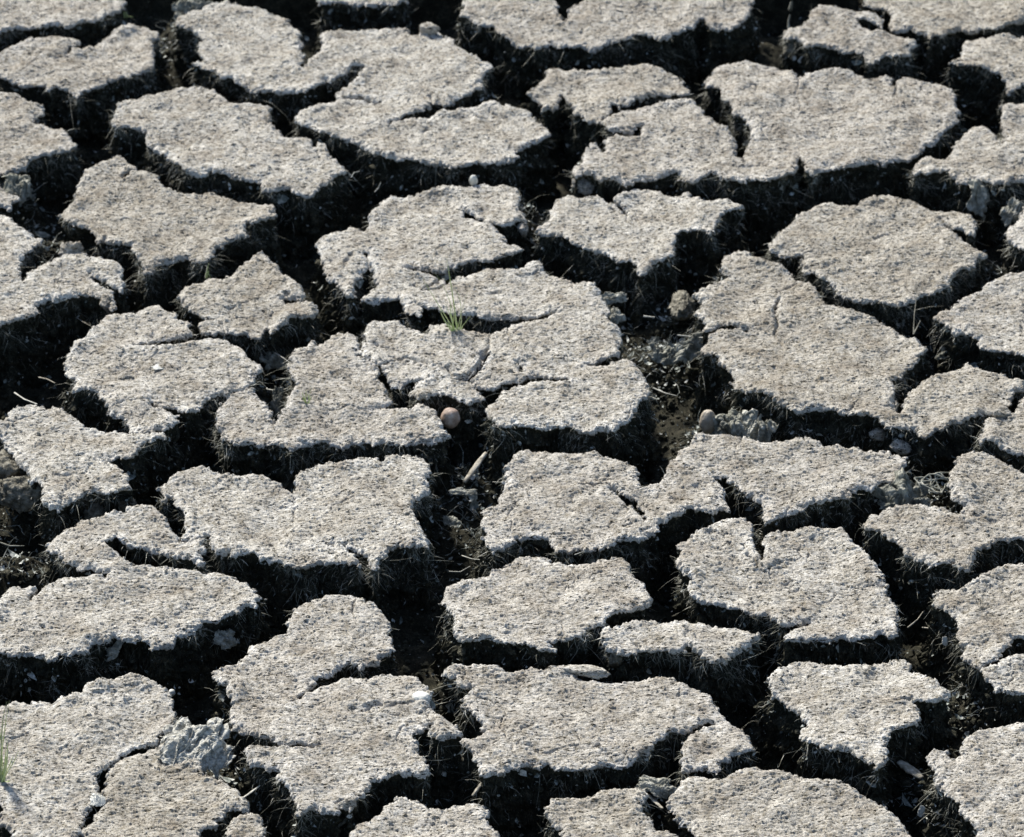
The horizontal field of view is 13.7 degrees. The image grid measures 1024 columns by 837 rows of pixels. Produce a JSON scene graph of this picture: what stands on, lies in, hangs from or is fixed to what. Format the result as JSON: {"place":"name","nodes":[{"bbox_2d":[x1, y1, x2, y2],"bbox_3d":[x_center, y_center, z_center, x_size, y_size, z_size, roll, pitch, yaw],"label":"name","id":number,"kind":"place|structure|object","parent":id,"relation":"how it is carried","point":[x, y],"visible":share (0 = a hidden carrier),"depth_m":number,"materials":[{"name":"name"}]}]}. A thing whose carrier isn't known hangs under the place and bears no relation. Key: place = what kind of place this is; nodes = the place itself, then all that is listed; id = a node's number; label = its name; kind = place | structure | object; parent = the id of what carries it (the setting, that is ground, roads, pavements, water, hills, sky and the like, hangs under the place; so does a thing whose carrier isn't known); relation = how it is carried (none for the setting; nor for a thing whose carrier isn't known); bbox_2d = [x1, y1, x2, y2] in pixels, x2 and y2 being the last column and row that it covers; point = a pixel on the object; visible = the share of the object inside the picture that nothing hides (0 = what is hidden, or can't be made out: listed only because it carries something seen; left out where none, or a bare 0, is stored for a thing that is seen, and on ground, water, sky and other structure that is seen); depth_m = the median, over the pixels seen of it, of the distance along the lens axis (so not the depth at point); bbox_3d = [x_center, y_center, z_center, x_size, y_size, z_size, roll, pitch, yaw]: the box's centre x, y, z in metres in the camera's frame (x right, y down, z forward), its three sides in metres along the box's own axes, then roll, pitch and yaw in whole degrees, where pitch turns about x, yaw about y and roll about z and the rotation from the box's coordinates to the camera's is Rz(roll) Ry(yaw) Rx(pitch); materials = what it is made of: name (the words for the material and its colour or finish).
{"place":"outdoors","nodes":[
{"label":"outdoors","id":0,"kind":"place"},
{"bbox_2d":[0,0,1011,836],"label":"ground","id":1,"kind":"structure","parent":0,"point":[776,14],"depth_m":5.65,"materials":[{"name":"soil"}]},
{"bbox_2d":[0,186,22,227],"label":"mud slab","id":2,"kind":"structure","parent":1,"relation":"on","point":[8,209],"depth_m":5.92,"materials":[{"name":"soil"}]},
{"bbox_2d":[2,173,33,205],"bbox_3d":[-0.691,-0.322,5.948,0.047,0.035,0.056,0,32,0],"label":"clod","id":3,"kind":"object","parent":2,"relation":"on","point":[19,186],"visible":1,"depth_m":5.94,"materials":[{"name":"soil"}]},
{"bbox_2d":[0,542,23,546],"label":"straw","id":4,"kind":"object","parent":1,"relation":"on","point":[10,545],"visible":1,"depth_m":5.23,"materials":[{"name":"grey plant"}]},
{"bbox_2d":[0,476,41,513],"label":"mud clod","id":5,"kind":"object","parent":1,"relation":"on","point":[15,494],"visible":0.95,"depth_m":5.30,"materials":[{"name":"soil"}]},
{"bbox_2d":[14,392,37,404],"bbox_3d":[-0.629,-0.025,5.508,0.004,0.012,0.056,-22,38,-31],"label":"straw","id":6,"kind":"object","parent":1,"relation":"on","point":[24,399],"visible":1,"depth_m":5.51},
{"bbox_2d":[0,92,85,216],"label":"mud slab","id":7,"kind":"structure","parent":1,"relation":"on","point":[21,128],"depth_m":6.05,"materials":[{"name":"soil"}]},
{"bbox_2d":[0,0,129,50],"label":"mud slab","id":8,"kind":"structure","parent":1,"relation":"on","point":[19,22],"depth_m":6.37,"materials":[{"name":"soil"}]},
{"bbox_2d":[0,215,165,388],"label":"mud slab","id":9,"kind":"structure","parent":1,"relation":"on","point":[73,273],"depth_m":5.70,"materials":[{"name":"soil"}]},
{"bbox_2d":[58,241,83,255],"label":"mud clod","id":10,"kind":"object","parent":9,"relation":"on","point":[71,247],"visible":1,"depth_m":5.77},
{"bbox_2d":[99,291,110,313],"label":"mud clod","id":11,"kind":"object","parent":9,"relation":"on","point":[104,301],"visible":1,"depth_m":5.67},
{"bbox_2d":[0,404,170,566],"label":"mud slab","id":12,"kind":"structure","parent":1,"relation":"on","point":[76,462],"depth_m":5.34,"materials":[{"name":"soil"}]},
{"bbox_2d":[0,449,22,479],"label":"mud clod","id":13,"kind":"object","parent":12,"relation":"on","point":[9,468],"visible":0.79,"depth_m":5.34,"materials":[{"name":"soil"}]},
{"bbox_2d":[83,502,104,519],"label":"mud clod","id":14,"kind":"object","parent":12,"relation":"on","point":[95,510],"visible":0.64,"depth_m":5.28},
{"bbox_2d":[119,498,136,512],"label":"mud clod","id":15,"kind":"object","parent":12,"relation":"on","point":[123,507],"visible":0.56,"depth_m":5.29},
{"bbox_2d":[0,23,170,151],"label":"mud slab","id":16,"kind":"structure","parent":1,"relation":"on","point":[24,63],"depth_m":6.24,"materials":[{"name":"soil"}]},
{"bbox_2d":[0,672,178,836],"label":"mud slab","id":17,"kind":"structure","parent":1,"relation":"on","point":[107,740],"depth_m":4.83,"materials":[{"name":"soil"}]},
{"bbox_2d":[0,703,17,782],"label":"grass tuft","id":18,"kind":"object","parent":17,"relation":"on","point":[3,772],"visible":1,"depth_m":4.75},
{"bbox_2d":[90,793,105,806],"bbox_3d":[-0.460,0.424,4.741,0.019,0.009,0.020,0,32,0],"label":"shell flake","id":19,"kind":"object","parent":17,"relation":"on","point":[96,800],"visible":1,"depth_m":4.74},
{"bbox_2d":[0,504,271,717],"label":"mud slab","id":20,"kind":"structure","parent":1,"relation":"on","point":[192,604],"depth_m":5.07,"materials":[{"name":"soil"}]},
{"bbox_2d":[106,640,122,660],"bbox_3d":[-0.469,0.274,5.023,0.027,0.027,0.012,0,32,0],"label":"leaf scrap","id":21,"kind":"object","parent":20,"relation":"on","point":[113,651],"visible":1,"depth_m":5.02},
{"bbox_2d":[213,628,237,650],"bbox_3d":[-0.341,0.263,5.061,0.031,0.023,0.019,-14,35,-21],"label":"leaf scrap","id":22,"kind":"object","parent":20,"relation":"on","point":[224,639],"visible":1,"depth_m":5.06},
{"bbox_2d":[80,734,249,836],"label":"mud slab","id":23,"kind":"structure","parent":1,"relation":"on","point":[155,814],"depth_m":4.74,"materials":[{"name":"soil"}]},
{"bbox_2d":[155,716,235,778],"bbox_3d":[-0.357,0.373,4.832,0.092,0.042,0.092,0,32,0],"label":"crumpled clump","id":24,"kind":"object","parent":23,"relation":"on","point":[206,746],"visible":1,"depth_m":4.82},
{"bbox_2d":[53,305,278,475],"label":"mud slab","id":25,"kind":"structure","parent":1,"relation":"on","point":[134,336],"depth_m":5.50,"materials":[{"name":"soil"}]},
{"bbox_2d":[118,371,133,379],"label":"mud clod","id":26,"kind":"object","parent":25,"relation":"on","point":[124,375],"visible":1,"depth_m":5.50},
{"bbox_2d":[151,364,163,369],"bbox_3d":[-0.455,-0.067,5.519,0.026,0.007,0.014,-22,38,-31],"label":"shell flake","id":27,"kind":"object","parent":25,"relation":"on","point":[156,367],"visible":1,"depth_m":5.51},
{"bbox_2d":[54,155,282,314],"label":"mud slab","id":28,"kind":"structure","parent":1,"relation":"on","point":[160,240],"depth_m":5.84,"materials":[{"name":"soil"}]},
{"bbox_2d":[105,86,360,263],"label":"mud slab","id":29,"kind":"structure","parent":1,"relation":"on","point":[244,161],"depth_m":6.01,"materials":[{"name":"soil"}]},
{"bbox_2d":[222,813,267,836],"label":"mud slab","id":30,"kind":"structure","parent":1,"relation":"on","point":[244,825],"depth_m":4.68,"materials":[{"name":"soil"}]},
{"bbox_2d":[169,251,327,382],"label":"mud slab","id":31,"kind":"structure","parent":1,"relation":"on","point":[247,321],"depth_m":5.64,"materials":[{"name":"soil"}]},
{"bbox_2d":[259,351,286,371],"bbox_3d":[-0.315,-0.074,5.612,0.037,0.022,0.024,-17,36,-25],"label":"rock","id":32,"kind":"object","parent":31,"relation":"on","point":[273,361],"visible":1,"depth_m":5.61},
{"bbox_2d":[156,454,459,629],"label":"mud slab","id":33,"kind":"structure","parent":1,"relation":"on","point":[329,549],"depth_m":5.21,"materials":[{"name":"soil"}]},
{"bbox_2d":[448,487,477,495],"bbox_3d":[-0.061,0.092,5.340,0.037,0.008,0.012,0,32,0],"label":"shell flake","id":34,"kind":"object","parent":33,"relation":"on","point":[461,491],"visible":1,"depth_m":5.34,"materials":[{"name":"white"}]},
{"bbox_2d":[180,332,464,498],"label":"mud slab","id":35,"kind":"structure","parent":1,"relation":"on","point":[240,416],"depth_m":5.41,"materials":[{"name":"soil"}]},
{"bbox_2d":[269,386,284,418],"bbox_3d":[-0.304,-0.022,5.515,0.019,0.035,0.027,18,36,26],"label":"leaf scrap","id":36,"kind":"object","parent":35,"relation":"on","point":[275,403],"visible":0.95,"depth_m":5.51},
{"bbox_2d":[302,389,310,402],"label":"grass tuft","id":37,"kind":"object","parent":35,"relation":"on","point":[304,399],"visible":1,"depth_m":5.45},
{"bbox_2d":[440,408,459,428],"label":"pebble","id":38,"kind":"object","parent":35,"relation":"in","point":[450,418],"visible":1,"depth_m":5.42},
{"bbox_2d":[198,594,463,836],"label":"mud slab","id":39,"kind":"structure","parent":1,"relation":"on","point":[325,747],"depth_m":4.87,"materials":[{"name":"soil"}]},
{"bbox_2d":[244,785,259,797],"bbox_3d":[-0.294,0.420,4.799,0.022,0.016,0.006,0,32,0],"label":"bark strip","id":40,"kind":"object","parent":39,"relation":"on","point":[249,793],"visible":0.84,"depth_m":4.80,"materials":[{"name":"wood"}]},
{"bbox_2d":[337,797,356,809],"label":"mud clod","id":41,"kind":"object","parent":39,"relation":"on","point":[344,804],"visible":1,"depth_m":4.73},
{"bbox_2d":[412,691,431,699],"bbox_3d":[-0.104,0.320,4.902,0.024,0.010,0.019,0,32,0],"label":"shell","id":42,"kind":"object","parent":39,"relation":"on","point":[419,695],"visible":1,"depth_m":4.90},
{"bbox_2d":[311,0,415,54],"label":"mud slab","id":43,"kind":"structure","parent":1,"relation":"on","point":[383,15],"depth_m":6.45,"materials":[{"name":"soil"}]},
{"bbox_2d":[170,0,557,207],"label":"mud slab","id":44,"kind":"structure","parent":1,"relation":"on","point":[279,38],"depth_m":6.18,"materials":[{"name":"soil"}]},
{"bbox_2d":[419,22,439,34],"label":"mud clod","id":45,"kind":"object","parent":44,"relation":"on","point":[429,28],"visible":1,"depth_m":6.33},
{"bbox_2d":[0,0,1023,836],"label":"crust grit","id":46,"kind":"object","parent":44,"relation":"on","point":[498,416],"visible":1,"depth_m":5.43,"materials":[{"name":"soil"}]},
{"bbox_2d":[349,796,499,836],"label":"mud slab","id":47,"kind":"structure","parent":1,"relation":"on","point":[472,819],"depth_m":4.71,"materials":[{"name":"soil"}]},
{"bbox_2d":[442,516,461,527],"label":"curled leaf","id":48,"kind":"object","parent":1,"relation":"on","point":[453,521],"visible":1,"depth_m":5.31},
{"bbox_2d":[463,452,487,482],"bbox_3d":[-0.047,0.062,5.397,0.008,0.024,0.047,22,38,31],"label":"bark strip","id":49,"kind":"object","parent":1,"relation":"on","point":[475,467],"visible":1,"depth_m":5.40,"materials":[{"name":"brown wood"}]},
{"bbox_2d":[309,183,664,487],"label":"mud slab","id":50,"kind":"structure","parent":1,"relation":"on","point":[436,354],"depth_m":5.59,"materials":[{"name":"soil"}]},
{"bbox_2d":[423,259,468,331],"bbox_3d":[-0.085,-0.159,5.557,0.063,0.122,0.008,0,32,0],"label":"grass tuft","id":51,"kind":"object","parent":50,"relation":"on","point":[453,328],"visible":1,"depth_m":5.57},
{"bbox_2d":[469,175,477,185],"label":"pebble","id":52,"kind":"object","parent":50,"relation":"on","point":[473,180],"visible":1,"depth_m":5.93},
{"bbox_2d":[517,221,527,237],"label":"mud clod","id":53,"kind":"object","parent":50,"relation":"on","point":[522,226],"visible":1,"depth_m":5.84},
{"bbox_2d":[600,292,627,304],"bbox_3d":[0.136,-0.162,5.715,0.042,0.014,0.015,-11,34,-17],"label":"leaf scrap","id":54,"kind":"object","parent":50,"relation":"on","point":[619,297],"visible":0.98,"depth_m":5.71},
{"bbox_2d":[609,306,625,323],"bbox_3d":[0.140,-0.137,5.680,0.025,0.018,0.022,0,32,0],"label":"leaf scrap","id":55,"kind":"object","parent":50,"relation":"on","point":[618,316],"visible":1,"depth_m":5.68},
{"bbox_2d":[0,21,1006,821],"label":"dry fibres","id":56,"kind":"object","parent":1,"relation":"on","point":[452,439],"visible":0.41,"depth_m":5.51,"materials":[{"name":"plant"}]},
{"bbox_2d":[0,8,1023,836],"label":"leaf litter","id":57,"kind":"object","parent":1,"relation":"on","point":[474,476],"visible":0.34,"depth_m":5.44,"materials":[{"name":"plant"}]},
{"bbox_2d":[172,0,212,19],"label":"rock","id":58,"kind":"object","parent":57,"relation":"on","point":[181,7],"visible":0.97,"depth_m":6.43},
{"bbox_2d":[0,0,1023,836],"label":"soil crumbs","id":59,"kind":"object","parent":1,"relation":"on","point":[918,790],"visible":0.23,"depth_m":5.44,"materials":[{"name":"soil"}]},
{"bbox_2d":[699,410,715,434],"bbox_3d":[0.251,0.005,5.466,0.022,0.034,0.022,0,32,0],"label":"pebble","id":60,"kind":"object","parent":59,"relation":"on","point":[706,423],"visible":0.98,"depth_m":5.46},
{"bbox_2d":[430,556,656,681],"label":"mud slab","id":61,"kind":"structure","parent":1,"relation":"on","point":[531,630],"depth_m":5.05,"materials":[{"name":"soil"}]},
{"bbox_2d":[436,664,758,836],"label":"mud slab","id":62,"kind":"structure","parent":1,"relation":"on","point":[671,712],"depth_m":4.85,"materials":[{"name":"soil"}]},
{"bbox_2d":[471,783,481,796],"bbox_3d":[-0.039,0.416,4.800,0.005,0.012,0.019,24,39,33],"label":"wood chip","id":63,"kind":"object","parent":62,"relation":"on","point":[476,790],"visible":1,"depth_m":4.80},
{"bbox_2d":[558,664,609,678],"bbox_3d":[0.084,0.291,4.948,0.064,0.010,0.022,9,33,13],"label":"mud clod","id":64,"kind":"object","parent":62,"relation":"on","point":[591,671],"visible":1,"depth_m":4.94,"materials":[{"name":"soil"}]},
{"bbox_2d":[634,741,653,754],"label":"mud clod","id":65,"kind":"object","parent":62,"relation":"on","point":[640,746],"visible":1,"depth_m":4.82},
{"bbox_2d":[635,775,676,798],"bbox_3d":[0.163,0.414,4.795,0.055,0.016,0.026,0,32,0],"label":"clod","id":66,"kind":"object","parent":62,"relation":"on","point":[664,789],"visible":0.97,"depth_m":4.79,"materials":[{"name":"soil"}]},
{"bbox_2d":[454,0,765,104],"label":"mud slab","id":67,"kind":"structure","parent":1,"relation":"on","point":[504,21],"depth_m":6.36,"materials":[{"name":"soil"}]},
{"bbox_2d":[542,787,678,836],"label":"mud slab","id":68,"kind":"structure","parent":1,"relation":"on","point":[624,806],"depth_m":4.71,"materials":[{"name":"soil"}]},
{"bbox_2d":[526,63,698,182],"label":"mud slab","id":69,"kind":"structure","parent":1,"relation":"on","point":[551,94],"depth_m":6.17,"materials":[{"name":"soil"}]},
{"bbox_2d":[533,189,746,330],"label":"mud slab","id":70,"kind":"structure","parent":1,"relation":"on","point":[637,224],"depth_m":5.84,"materials":[{"name":"soil"}]},
{"bbox_2d":[648,342,678,365],"bbox_3d":[0.200,-0.085,5.615,0.045,0.025,0.028,6,32,9],"label":"crumpled leaf","id":71,"kind":"object","parent":1,"relation":"on","point":[664,356],"visible":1,"depth_m":5.61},
{"bbox_2d":[585,620,774,728],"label":"mud slab","id":72,"kind":"structure","parent":1,"relation":"on","point":[680,641],"depth_m":5.00,"materials":[{"name":"soil"}]},
{"bbox_2d":[608,653,621,667],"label":"mud clod","id":73,"kind":"object","parent":72,"relation":"on","point":[614,660],"visible":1,"depth_m":4.99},
{"bbox_2d":[667,290,694,320],"bbox_3d":[0.228,-0.151,5.726,0.040,0.035,0.067,0,32,0],"label":"mud clod","id":74,"kind":"object","parent":1,"relation":"on","point":[681,307],"visible":0.99,"depth_m":5.71,"materials":[{"name":"soil"}]},
{"bbox_2d":[467,433,921,605],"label":"mud slab","id":75,"kind":"structure","parent":1,"relation":"on","point":[691,469],"depth_m":5.27,"materials":[{"name":"soil"}]},
{"bbox_2d":[873,467,937,509],"bbox_3d":[0.486,0.096,5.280,0.084,0.059,0.063,0,32,0],"label":"rock","id":76,"kind":"object","parent":75,"relation":"on","point":[902,489],"visible":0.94,"depth_m":5.28,"materials":[{"name":"stone"}]},
{"bbox_2d":[729,408,778,442],"bbox_3d":[0.304,0.018,5.444,0.066,0.053,0.046,12,34,18],"label":"crumpled leaf","id":77,"kind":"object","parent":1,"relation":"on","point":[751,424],"visible":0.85,"depth_m":5.44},
{"bbox_2d":[564,60,969,259],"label":"mud slab","id":78,"kind":"structure","parent":1,"relation":"on","point":[920,130],"depth_m":6.04,"materials":[{"name":"soil"}]},
{"bbox_2d":[570,179,594,196],"bbox_3d":[0.099,-0.325,5.958,0.040,0.025,0.026,24,39,33],"label":"mud clod","id":79,"kind":"object","parent":78,"relation":"on","point":[586,188],"visible":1,"depth_m":5.95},
{"bbox_2d":[663,767,910,836],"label":"mud slab","id":80,"kind":"structure","parent":1,"relation":"on","point":[758,794],"depth_m":4.73,"materials":[{"name":"soil"}]},
{"bbox_2d":[648,794,663,809],"bbox_3d":[0.161,0.430,4.787,0.004,0.003,0.031,-19,37,-28],"label":"wood chip","id":81,"kind":"object","parent":80,"relation":"on","point":[653,800],"visible":0.92,"depth_m":4.79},
{"bbox_2d":[663,517,916,696],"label":"mud slab","id":82,"kind":"structure","parent":1,"relation":"on","point":[731,557],"depth_m":5.10,"materials":[{"name":"soil"}]},
{"bbox_2d":[778,4,923,86],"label":"mud slab","id":83,"kind":"structure","parent":1,"relation":"on","point":[828,29],"depth_m":6.30,"materials":[{"name":"soil"}]},
{"bbox_2d":[782,43,798,60],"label":"mud clod","id":84,"kind":"object","parent":83,"relation":"on","point":[788,50],"visible":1,"depth_m":6.31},
{"bbox_2d":[746,659,957,810],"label":"mud slab","id":85,"kind":"structure","parent":1,"relation":"on","point":[873,716],"depth_m":4.89,"materials":[{"name":"soil"}]},
{"bbox_2d":[759,195,988,347],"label":"mud slab","id":86,"kind":"structure","parent":1,"relation":"on","point":[942,244],"depth_m":5.77,"materials":[{"name":"soil"}]},
{"bbox_2d":[896,760,923,779],"bbox_3d":[0.453,0.399,4.846,0.012,0.004,0.040,-23,39,-32],"label":"wood chip","id":87,"kind":"object","parent":1,"relation":"on","point":[907,768],"visible":1,"depth_m":4.84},
{"bbox_2d":[856,450,1023,643],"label":"mud slab","id":88,"kind":"structure","parent":1,"relation":"on","point":[988,532],"depth_m":5.19,"materials":[{"name":"soil"}]},
{"bbox_2d":[913,472,948,495],"bbox_3d":[0.525,0.081,5.288,0.050,0.014,0.034,-11,48,-17],"label":"skeleton leaf","id":89,"kind":"object","parent":88,"relation":"on","point":[931,480],"visible":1,"depth_m":5.29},
{"bbox_2d":[860,0,1023,87],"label":"mud slab","id":90,"kind":"structure","parent":1,"relation":"on","point":[928,25],"depth_m":6.36,"materials":[{"name":"soil"}]},
{"bbox_2d":[903,103,1023,246],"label":"mud slab","id":91,"kind":"structure","parent":1,"relation":"on","point":[960,170],"depth_m":5.98,"materials":[{"name":"soil"}]},
{"bbox_2d":[966,179,989,222],"bbox_3d":[0.649,-0.304,5.942,0.035,0.058,0.039,0,32,0],"label":"crumpled leaf","id":92,"kind":"object","parent":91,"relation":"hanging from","point":[977,203],"visible":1,"depth_m":5.93,"materials":[{"name":"plant"}]},
{"bbox_2d":[910,722,1023,836],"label":"mud slab","id":93,"kind":"structure","parent":1,"relation":"on","point":[1000,803],"depth_m":4.77,"materials":[{"name":"soil"}]},
{"bbox_2d":[917,805,924,816],"bbox_3d":[0.458,0.439,4.774,0.009,0.012,0.009,0,32,0],"label":"shell flake","id":94,"kind":"object","parent":93,"relation":"on","point":[921,811],"visible":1,"depth_m":4.77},
{"bbox_2d":[917,563,1023,705],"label":"mud slab","id":95,"kind":"structure","parent":1,"relation":"on","point":[966,614],"depth_m":5.05,"materials":[{"name":"soil"}]},
{"bbox_2d":[942,636,947,645],"bbox_3d":[0.511,0.263,5.037,0.008,0.011,0.008,0,32,0],"label":"shell flake","id":96,"kind":"object","parent":95,"relation":"on","point":[945,640],"visible":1,"depth_m":5.04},
{"bbox_2d":[927,272,1023,397],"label":"mud slab","id":97,"kind":"structure","parent":1,"relation":"on","point":[1000,323],"depth_m":5.63,"materials":[{"name":"soil"}]},
{"bbox_2d":[934,346,948,359],"bbox_3d":[0.581,-0.088,5.640,0.046,0.021,0.020,-7,33,-10],"label":"leaf scrap","id":98,"kind":"object","parent":97,"relation":"on","point":[939,356],"visible":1,"depth_m":5.64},
{"bbox_2d":[940,33,1023,135],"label":"mud slab","id":99,"kind":"structure","parent":1,"relation":"on","point":[988,56],"depth_m":6.27,"materials":[{"name":"soil"}]},
{"bbox_2d":[964,397,1023,473],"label":"mud slab","id":100,"kind":"structure","parent":1,"relation":"on","point":[1005,434],"depth_m":5.37,"materials":[{"name":"soil"}]},
{"bbox_2d":[993,406,1010,417],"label":"mud clod","id":101,"kind":"object","parent":100,"relation":"on","point":[1002,411],"visible":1,"depth_m":5.41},
{"bbox_2d":[975,654,1023,728],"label":"mud slab","id":102,"kind":"structure","parent":1,"relation":"on","point":[996,685],"depth_m":4.94,"materials":[{"name":"soil"}]},
{"bbox_2d":[996,206,1023,275],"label":"mud slab","id":103,"kind":"structure","parent":1,"relation":"on","point":[1014,234],"depth_m":5.81,"materials":[{"name":"soil"}]},
{"bbox_2d":[999,197,1023,226],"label":"crumpled leaf","id":104,"kind":"object","parent":103,"relation":"on","point":[1010,211],"visible":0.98,"depth_m":5.90,"materials":[{"name":"plant"}]},
{"bbox_2d":[684,248,1023,488],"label":"mud slab","id":105,"kind":"structure","parent":0,"point":[789,339],"depth_m":5.52,"materials":[{"name":"soil"}]},
{"bbox_2d":[670,330,703,364],"bbox_3d":[0.235,-0.092,5.614,0.061,0.030,0.027,-23,38,-32],"label":"crumpled leaf","id":106,"kind":"object","parent":105,"relation":"on","point":[690,347],"visible":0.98,"depth_m":5.61,"materials":[{"name":"plant"}]},
{"bbox_2d":[711,408,741,434],"bbox_3d":[0.278,0.011,5.459,0.046,0.040,0.039,15,35,23],"label":"crumpled leaf","id":107,"kind":"object","parent":105,"relation":"on","point":[721,423],"visible":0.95,"depth_m":5.45,"materials":[{"name":"plant"}]},
{"bbox_2d":[869,428,885,440],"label":"mud clod","id":108,"kind":"object","parent":105,"relation":"on","point":[876,434],"visible":1,"depth_m":5.42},
{"bbox_2d":[889,439,911,455],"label":"mud clod","id":109,"kind":"object","parent":105,"relation":"on","point":[899,447],"visible":1,"depth_m":5.40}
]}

